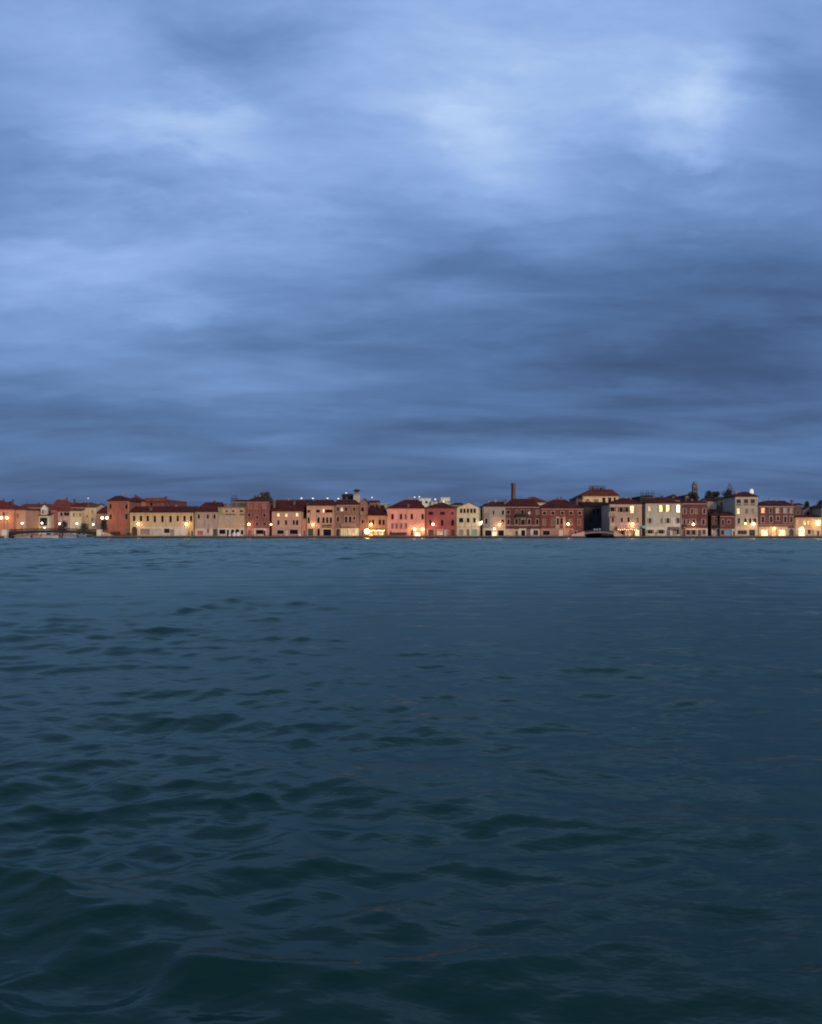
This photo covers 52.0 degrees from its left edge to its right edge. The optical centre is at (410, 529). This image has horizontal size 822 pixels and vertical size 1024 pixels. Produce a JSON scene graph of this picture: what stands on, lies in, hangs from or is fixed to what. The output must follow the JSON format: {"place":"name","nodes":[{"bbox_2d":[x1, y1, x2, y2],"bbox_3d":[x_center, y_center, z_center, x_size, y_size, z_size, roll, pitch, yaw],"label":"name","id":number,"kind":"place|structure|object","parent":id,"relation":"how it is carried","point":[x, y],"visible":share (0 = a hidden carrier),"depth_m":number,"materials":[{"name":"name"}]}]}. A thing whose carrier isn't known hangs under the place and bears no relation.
{"place":"outdoors","nodes":[
{"label":"outdoors","id":0,"kind":"place"},
{"bbox_2d":[16,507,40,534],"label":"house","id":1,"kind":"structure","parent":0,"point":[28,517],"depth_m":342.26,"materials":[{"name":"paint"}]},
{"bbox_2d":[21,502,51,510],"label":"house","id":2,"kind":"structure","parent":0,"point":[38,505],"depth_m":381.92,"materials":[{"name":"paint"}]},
{"bbox_2d":[38,505,53,534],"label":"chapel","id":3,"kind":"structure","parent":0,"point":[46,517],"depth_m":352.28,"materials":[{"name":"paint"}]},
{"bbox_2d":[39,517,47,525],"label":"window","id":4,"kind":"structure","parent":3,"relation":"in","point":[42,519],"depth_m":352.29,"materials":[{"name":"glass"}]},
{"bbox_2d":[48,498,75,510],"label":"roof","id":5,"kind":"structure","parent":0,"point":[66,503],"depth_m":377.36,"materials":[{"name":"tile"}]},
{"bbox_2d":[58,520,67,535],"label":"tree","id":6,"kind":"object","parent":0,"point":[65,523],"visible":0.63,"depth_m":315.71,"materials":[{"name":"green plant"}]},
{"bbox_2d":[57,508,75,534],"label":"house","id":7,"kind":"structure","parent":0,"point":[63,514],"depth_m":354.00,"materials":[{"name":"paint"}]},
{"bbox_2d":[69,509,85,534],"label":"house","id":8,"kind":"structure","parent":0,"point":[77,516],"depth_m":354.06,"materials":[{"name":"paint"}]},
{"bbox_2d":[70,501,89,508],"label":"house","id":9,"kind":"structure","parent":0,"point":[79,505],"depth_m":369.44,"materials":[{"name":"paint"}]},
{"bbox_2d":[78,523,91,534],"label":"tree","id":10,"kind":"object","parent":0,"point":[83,526],"visible":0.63,"depth_m":317.97,"materials":[{"name":"green plant"}]},
{"bbox_2d":[96,507,106,532],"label":"house","id":11,"kind":"structure","parent":0,"point":[102,511],"depth_m":346.24,"materials":[{"name":"paint"}]},
{"bbox_2d":[58,535,592,536],"bbox_3d":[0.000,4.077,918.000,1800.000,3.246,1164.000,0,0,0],"label":"ground","id":12,"kind":"structure","parent":0,"point":[94,535],"depth_m":336.00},
{"bbox_2d":[0,499,20,533],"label":"house","id":13,"kind":"structure","parent":12,"relation":"on","point":[8,509],"depth_m":338.18,"materials":[{"name":"paint"}]},
{"bbox_2d":[50,506,62,534],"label":"house","id":14,"kind":"structure","parent":12,"relation":"on","point":[54,509],"depth_m":355.12,"materials":[{"name":"paint"}]},
{"bbox_2d":[84,504,105,534],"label":"house","id":15,"kind":"structure","parent":12,"relation":"on","point":[91,510],"depth_m":358.18,"materials":[{"name":"paint"}]},
{"bbox_2d":[440,497,449,500],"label":"house","id":16,"kind":"structure","parent":12,"relation":"on","point":[444,498],"depth_m":366.18,"materials":[{"name":"paint"}]},
{"bbox_2d":[511,483,515,498],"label":"factory chimney","id":17,"kind":"object","parent":12,"relation":"on","point":[513,490],"visible":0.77,"depth_m":344.44,"materials":[{"name":"brick"}]},
{"bbox_2d":[569,495,582,504],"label":"house","id":18,"kind":"structure","parent":12,"relation":"on","point":[576,500],"depth_m":341.37,"materials":[{"name":"paint"}]},
{"bbox_2d":[677,494,688,500],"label":"house","id":19,"kind":"structure","parent":12,"relation":"on","point":[685,497],"depth_m":335.09,"materials":[{"name":"brick"}]},
{"bbox_2d":[703,490,712,497],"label":"tree","id":20,"kind":"object","parent":12,"relation":"on","point":[708,494],"visible":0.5,"depth_m":344.60,"materials":[{"name":"green plant"}]},
{"bbox_2d":[712,491,719,496],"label":"tree","id":21,"kind":"object","parent":12,"relation":"on","point":[716,494],"visible":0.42,"depth_m":347.81,"materials":[{"name":"green plant"}]},
{"bbox_2d":[720,489,731,496],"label":"tree","id":22,"kind":"object","parent":12,"relation":"on","point":[728,492],"visible":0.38,"depth_m":342.52,"materials":[{"name":"green plant"}]},
{"bbox_2d":[94,536,585,537],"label":"quay","id":23,"kind":"structure","parent":0,"point":[339,536],"depth_m":299.94,"materials":[{"name":"stone"}]},
{"bbox_2d":[0,528,113,535],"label":"footbridge","id":24,"kind":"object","parent":23,"relation":"on","point":[53,530],"visible":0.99,"depth_m":302.50,"materials":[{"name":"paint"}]},
{"bbox_2d":[99,519,106,531],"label":"tree","id":25,"kind":"object","parent":23,"relation":"on","point":[103,523],"visible":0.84,"depth_m":310.92,"materials":[{"name":"green plant"}]},
{"bbox_2d":[106,494,140,535],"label":"house","id":26,"kind":"structure","parent":23,"relation":"on","point":[119,508],"depth_m":309.06,"materials":[{"name":"paint"}]},
{"bbox_2d":[131,498,145,505],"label":"house","id":27,"kind":"structure","parent":23,"relation":"on","point":[143,502],"depth_m":328.31,"materials":[{"name":"paint"}]},
{"bbox_2d":[134,494,186,505],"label":"house","id":28,"kind":"structure","parent":23,"relation":"on","point":[156,501],"depth_m":332.24,"materials":[{"name":"brick"}]},
{"bbox_2d":[129,504,198,535],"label":"house","id":29,"kind":"structure","parent":23,"relation":"on","point":[165,520],"depth_m":307.12,"materials":[{"name":"paint"}]},
{"bbox_2d":[131,526,137,535],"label":"door","id":30,"kind":"structure","parent":29,"relation":"in","point":[134,529],"depth_m":307.27,"materials":[{"name":"wood"}]},
{"bbox_2d":[140,528,149,534],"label":"shop window","id":31,"kind":"structure","parent":29,"relation":"in","point":[143,531],"depth_m":307.20,"materials":[{"name":"stone"}]},
{"bbox_2d":[151,529,161,533],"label":"shop window","id":32,"kind":"structure","parent":29,"relation":"in","point":[153,531],"depth_m":307.20,"materials":[{"name":"stone"}]},
{"bbox_2d":[193,500,223,535],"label":"house","id":33,"kind":"structure","parent":23,"relation":"on","point":[205,518],"depth_m":307.18,"materials":[{"name":"paint"}]},
{"bbox_2d":[218,503,245,535],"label":"house","id":34,"kind":"structure","parent":23,"relation":"on","point":[231,519],"depth_m":307.24,"materials":[{"name":"paint"}]},
{"bbox_2d":[218,515,222,523],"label":"window","id":35,"kind":"structure","parent":34,"relation":"in","point":[220,517],"depth_m":307.35,"materials":[{"name":"stone"}]},
{"bbox_2d":[225,515,229,524],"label":"window","id":36,"kind":"structure","parent":34,"relation":"in","point":[227,517],"depth_m":307.35,"materials":[{"name":"stone"}]},
{"bbox_2d":[230,515,234,524],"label":"window","id":37,"kind":"structure","parent":34,"relation":"in","point":[232,516],"depth_m":307.35,"materials":[{"name":"stone"}]},
{"bbox_2d":[239,515,243,524],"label":"window","id":38,"kind":"structure","parent":34,"relation":"in","point":[241,517],"depth_m":307.35,"materials":[{"name":"stone"}]},
{"bbox_2d":[231,500,245,506],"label":"house","id":39,"kind":"structure","parent":23,"relation":"on","point":[241,503],"depth_m":330.06,"materials":[{"name":"paint"}]},
{"bbox_2d":[244,495,272,535],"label":"house","id":40,"kind":"structure","parent":23,"relation":"on","point":[258,513],"depth_m":307.00,"materials":[{"name":"paint"}]},
{"bbox_2d":[260,491,272,500],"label":"tree","id":41,"kind":"object","parent":23,"relation":"on","point":[266,495],"visible":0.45,"depth_m":321.86,"materials":[{"name":"green plant"}]},
{"bbox_2d":[271,498,306,535],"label":"house","id":42,"kind":"structure","parent":23,"relation":"on","point":[288,515],"depth_m":307.06,"materials":[{"name":"paint"}]},
{"bbox_2d":[289,529,297,533],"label":"shop window","id":43,"kind":"structure","parent":42,"relation":"in","point":[291,531],"depth_m":307.27,"materials":[{"name":"glass"}]},
{"bbox_2d":[303,518,306,535],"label":"house","id":44,"kind":"structure","parent":23,"relation":"on","point":[304,526],"depth_m":307.92,"materials":[{"name":"paint"}]},
{"bbox_2d":[306,499,335,535],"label":"house","id":45,"kind":"structure","parent":23,"relation":"on","point":[321,515],"depth_m":307.18,"materials":[{"name":"paint"}]},
{"bbox_2d":[307,528,313,535],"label":"door","id":46,"kind":"structure","parent":45,"relation":"in","point":[310,530],"depth_m":307.35,"materials":[{"name":"wood"}]},
{"bbox_2d":[323,529,331,535],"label":"shop window","id":47,"kind":"structure","parent":45,"relation":"in","point":[326,532],"depth_m":307.42,"materials":[{"name":"glass"}]},
{"bbox_2d":[334,497,359,535],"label":"house","id":48,"kind":"structure","parent":23,"relation":"on","point":[347,517],"depth_m":307.24,"materials":[{"name":"paint"}]},
{"bbox_2d":[342,494,352,499],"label":"roof pavilion","id":49,"kind":"structure","parent":48,"relation":"on","point":[349,496],"depth_m":332.19,"materials":[{"name":"paint"}]},
{"bbox_2d":[353,489,360,502],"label":"roof tower","id":50,"kind":"structure","parent":23,"relation":"on","point":[356,496],"depth_m":328.70,"materials":[{"name":"paint"}]},
{"bbox_2d":[359,498,369,535],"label":"house","id":51,"kind":"structure","parent":23,"relation":"on","point":[364,503],"depth_m":307.00,"materials":[{"name":"paint"}]},
{"bbox_2d":[368,500,379,506],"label":"house","id":52,"kind":"structure","parent":23,"relation":"on","point":[372,502],"depth_m":330.70,"materials":[{"name":"paint"}]},
{"bbox_2d":[367,502,387,535],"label":"house","id":53,"kind":"structure","parent":23,"relation":"on","point":[377,515],"depth_m":307.12,"materials":[{"name":"paint"}]},
{"bbox_2d":[390,532,406,535],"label":"planter","id":54,"kind":"object","parent":23,"relation":"on","point":[398,534],"visible":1,"depth_m":303.50,"materials":[{"name":"ceramic"}]},
{"bbox_2d":[386,497,424,535],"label":"house","id":55,"kind":"structure","parent":23,"relation":"on","point":[407,516],"depth_m":307.12,"materials":[{"name":"paint"}]},
{"bbox_2d":[425,500,456,535],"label":"house","id":56,"kind":"structure","parent":23,"relation":"on","point":[441,516],"depth_m":307.18,"materials":[{"name":"paint"}]},
{"bbox_2d":[428,529,433,535],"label":"door","id":57,"kind":"structure","parent":56,"relation":"in","point":[430,531],"depth_m":307.35,"materials":[{"name":"wood"}]},
{"bbox_2d":[451,503,462,506],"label":"house","id":58,"kind":"structure","parent":23,"relation":"on","point":[456,504],"depth_m":335.60,"materials":[{"name":"paint"}]},
{"bbox_2d":[456,502,480,535],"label":"house","id":59,"kind":"structure","parent":23,"relation":"on","point":[468,519],"depth_m":307.24,"materials":[{"name":"paint"}]},
{"bbox_2d":[471,529,477,535],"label":"window","id":60,"kind":"structure","parent":59,"relation":"in","point":[473,531],"depth_m":307.35,"materials":[{"name":"glass"}]},
{"bbox_2d":[480,499,506,535],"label":"house","id":61,"kind":"structure","parent":23,"relation":"on","point":[492,515],"depth_m":307.00,"materials":[{"name":"paint"}]},
{"bbox_2d":[485,530,491,535],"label":"shop window","id":62,"kind":"structure","parent":61,"relation":"in","point":[487,532],"depth_m":307.20,"materials":[{"name":"glass"}]},
{"bbox_2d":[498,530,503,535],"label":"shop window","id":63,"kind":"structure","parent":61,"relation":"in","point":[500,532],"depth_m":307.20,"materials":[{"name":"glass"}]},
{"bbox_2d":[503,497,540,535],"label":"house","id":64,"kind":"structure","parent":23,"relation":"on","point":[527,524],"depth_m":307.06,"materials":[{"name":"brick"}]},
{"bbox_2d":[539,497,584,535],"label":"house","id":65,"kind":"structure","parent":23,"relation":"on","point":[556,515],"depth_m":307.12,"materials":[{"name":"brick"}]},
{"bbox_2d":[542,530,549,534],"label":"shop window","id":66,"kind":"structure","parent":65,"relation":"in","point":[545,532],"depth_m":307.35,"materials":[{"name":"glass"}]},
{"bbox_2d":[558,529,563,535],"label":"door","id":67,"kind":"structure","parent":65,"relation":"in","point":[561,531],"depth_m":307.27,"materials":[{"name":"wood"}]},
{"bbox_2d":[571,530,622,535],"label":"footbridge","id":68,"kind":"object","parent":23,"relation":"on","point":[612,533],"visible":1,"depth_m":302.50,"materials":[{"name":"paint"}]},
{"bbox_2d":[0,537,821,1023],"bbox_3d":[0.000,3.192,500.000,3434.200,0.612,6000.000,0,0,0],"label":"water","id":69,"kind":"structure","parent":0,"point":[410,781],"depth_m":10.64,"materials":[{"name":"blue liquid"}]},
{"bbox_2d":[14,535,29,537],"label":"motor boat","id":70,"kind":"object","parent":69,"relation":"on","point":[21,536],"visible":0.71,"depth_m":308.17,"materials":[{"name":"paint"}]},
{"bbox_2d":[40,533,57,537],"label":"motor boat","id":71,"kind":"object","parent":69,"relation":"on","point":[49,535],"visible":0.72,"depth_m":307.33,"materials":[{"name":"paint"}]},
{"bbox_2d":[63,533,77,537],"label":"motor boat","id":72,"kind":"object","parent":69,"relation":"on","point":[70,535],"visible":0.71,"depth_m":308.30,"materials":[{"name":"paint"}]},
{"bbox_2d":[0,0,821,506],"label":"sky","id":73,"kind":"structure","parent":0,"point":[391,251],"materials":[{"name":"blue"}]},
{"bbox_2d":[417,498,430,506],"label":"house","id":74,"kind":"structure","parent":0,"point":[425,502],"depth_m":360.06,"materials":[{"name":"paint"}]},
{"bbox_2d":[431,501,449,504],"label":"house","id":75,"kind":"structure","parent":0,"point":[446,502],"depth_m":358.12,"materials":[{"name":"paint"}]},
{"bbox_2d":[530,497,546,505],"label":"house","id":76,"kind":"structure","parent":0,"point":[540,502],"depth_m":338.55,"materials":[{"name":"paint"}]},
{"bbox_2d":[575,486,619,502],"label":"house","id":77,"kind":"structure","parent":0,"point":[601,495],"depth_m":340.46,"materials":[{"name":"paint"}]},
{"bbox_2d":[589,486,605,490],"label":"roof terrace","id":78,"kind":"structure","parent":77,"relation":"on","point":[590,487],"depth_m":347.35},
{"bbox_2d":[691,481,697,493],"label":"bell tower","id":79,"kind":"structure","parent":0,"point":[694,486],"depth_m":371.04,"materials":[{"name":"stone"}]},
{"bbox_2d":[593,536,821,537],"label":"quay","id":80,"kind":"structure","parent":0,"point":[709,536],"depth_m":300.00,"materials":[{"name":"stone"}]},
{"bbox_2d":[578,501,606,535],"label":"house","id":81,"kind":"structure","parent":80,"relation":"on","point":[592,515],"depth_m":323.18,"materials":[{"name":"paint"}]},
{"bbox_2d":[601,496,642,535],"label":"house","id":82,"kind":"structure","parent":80,"relation":"on","point":[623,512],"depth_m":307.06,"materials":[{"name":"paint"}]},
{"bbox_2d":[616,526,639,528],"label":"awning","id":83,"kind":"object","parent":82,"relation":"attached to","point":[627,527],"visible":1,"depth_m":305.68,"materials":[{"name":"fabric"}]},
{"bbox_2d":[634,530,640,535],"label":"window","id":84,"kind":"structure","parent":82,"relation":"in","point":[636,532],"depth_m":307.27,"materials":[{"name":"glass"}]},
{"bbox_2d":[632,496,654,501],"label":"house","id":85,"kind":"structure","parent":80,"relation":"on","point":[641,498],"depth_m":326.12,"materials":[{"name":"paint"}]},
{"bbox_2d":[640,496,681,535],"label":"house","id":86,"kind":"structure","parent":80,"relation":"on","point":[661,515],"depth_m":307.12,"materials":[{"name":"paint"}]},
{"bbox_2d":[646,529,653,533],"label":"window","id":87,"kind":"structure","parent":86,"relation":"in","point":[649,531],"depth_m":307.35,"materials":[{"name":"glass"}]},
{"bbox_2d":[658,505,663,511],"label":"window","id":88,"kind":"structure","parent":86,"relation":"in","point":[660,507],"depth_m":307.20,"materials":[{"name":"glass"}]},
{"bbox_2d":[665,505,670,511],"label":"window","id":89,"kind":"structure","parent":86,"relation":"in","point":[667,507],"depth_m":307.16,"materials":[{"name":"glass"}]},
{"bbox_2d":[675,505,680,512],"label":"window","id":90,"kind":"structure","parent":86,"relation":"in","point":[677,507],"depth_m":307.35,"materials":[{"name":"glass"}]},
{"bbox_2d":[666,494,683,501],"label":"house","id":91,"kind":"structure","parent":80,"relation":"on","point":[674,497],"depth_m":331.59,"materials":[{"name":"paint"}]},
{"bbox_2d":[687,491,699,500],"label":"tree","id":92,"kind":"object","parent":80,"relation":"on","point":[694,496],"visible":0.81,"depth_m":325.49,"materials":[{"name":"green plant"}]},
{"bbox_2d":[681,499,707,535],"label":"house","id":93,"kind":"structure","parent":80,"relation":"on","point":[696,512],"depth_m":307.18,"materials":[{"name":"brick"}]},
{"bbox_2d":[699,498,716,511],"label":"house","id":94,"kind":"structure","parent":80,"relation":"on","point":[712,503],"depth_m":322.00,"materials":[{"name":"paint"}]},
{"bbox_2d":[708,512,719,535],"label":"house","id":95,"kind":"structure","parent":80,"relation":"on","point":[713,524],"depth_m":308.24,"materials":[{"name":"brick"}]},
{"bbox_2d":[710,497,722,512],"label":"house","id":96,"kind":"structure","parent":80,"relation":"on","point":[719,504],"depth_m":326.06,"materials":[{"name":"paint"}]},
{"bbox_2d":[718,512,735,535],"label":"house","id":97,"kind":"structure","parent":80,"relation":"on","point":[727,523],"depth_m":307.00,"materials":[{"name":"brick"}]},
{"bbox_2d":[725,529,731,535],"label":"door","id":98,"kind":"structure","parent":97,"relation":"in","point":[728,532],"depth_m":307.12,"materials":[{"name":"wood"}]},
{"bbox_2d":[722,490,758,535],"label":"house","id":99,"kind":"structure","parent":80,"relation":"on","point":[742,506],"depth_m":307.06,"materials":[{"name":"paint"}]},
{"bbox_2d":[737,530,747,534],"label":"shop window","id":100,"kind":"structure","parent":99,"relation":"in","point":[739,532],"depth_m":307.27,"materials":[{"name":"glass"}]},
{"bbox_2d":[749,529,755,535],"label":"shop window","id":101,"kind":"structure","parent":99,"relation":"in","point":[751,531],"depth_m":307.27,"materials":[{"name":"glass"}]},
{"bbox_2d":[757,499,794,535],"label":"house","id":102,"kind":"structure","parent":80,"relation":"on","point":[778,515],"depth_m":307.12,"materials":[{"name":"paint"}]},
{"bbox_2d":[761,529,768,535],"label":"shop window","id":103,"kind":"structure","parent":102,"relation":"in","point":[762,530],"depth_m":307.35,"materials":[{"name":"glass"}]},
{"bbox_2d":[771,528,776,535],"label":"window","id":104,"kind":"structure","parent":102,"relation":"in","point":[773,531],"depth_m":307.35,"materials":[{"name":"glass"}]},
{"bbox_2d":[778,529,785,535],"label":"shop window","id":105,"kind":"structure","parent":102,"relation":"in","point":[780,533],"depth_m":307.35,"materials":[{"name":"glass"}]},
{"bbox_2d":[794,503,802,515],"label":"house","id":106,"kind":"structure","parent":80,"relation":"on","point":[797,508],"depth_m":313.18,"materials":[{"name":"paint"}]},
{"bbox_2d":[802,507,811,514],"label":"house","id":107,"kind":"structure","parent":80,"relation":"on","point":[806,510],"depth_m":315.00,"materials":[{"name":"paint"}]},
{"bbox_2d":[794,514,821,535],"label":"house","id":108,"kind":"structure","parent":80,"relation":"on","point":[810,526],"depth_m":307.24,"materials":[{"name":"paint"}]},
{"bbox_2d":[798,528,805,535],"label":"shop window","id":109,"kind":"structure","parent":108,"relation":"in","point":[801,532],"depth_m":307.42,"materials":[{"name":"glass"}]},
{"bbox_2d":[810,500,821,535],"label":"house","id":110,"kind":"structure","parent":80,"relation":"on","point":[817,510],"depth_m":310.43,"materials":[{"name":"paint"}]},
{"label":"quay","id":111,"kind":"structure","parent":0,"visible":0},
{"bbox_2d":[1,529,8,537],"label":"bridge pier","id":112,"kind":"structure","parent":111,"relation":"on","point":[5,533],"depth_m":300.90,"materials":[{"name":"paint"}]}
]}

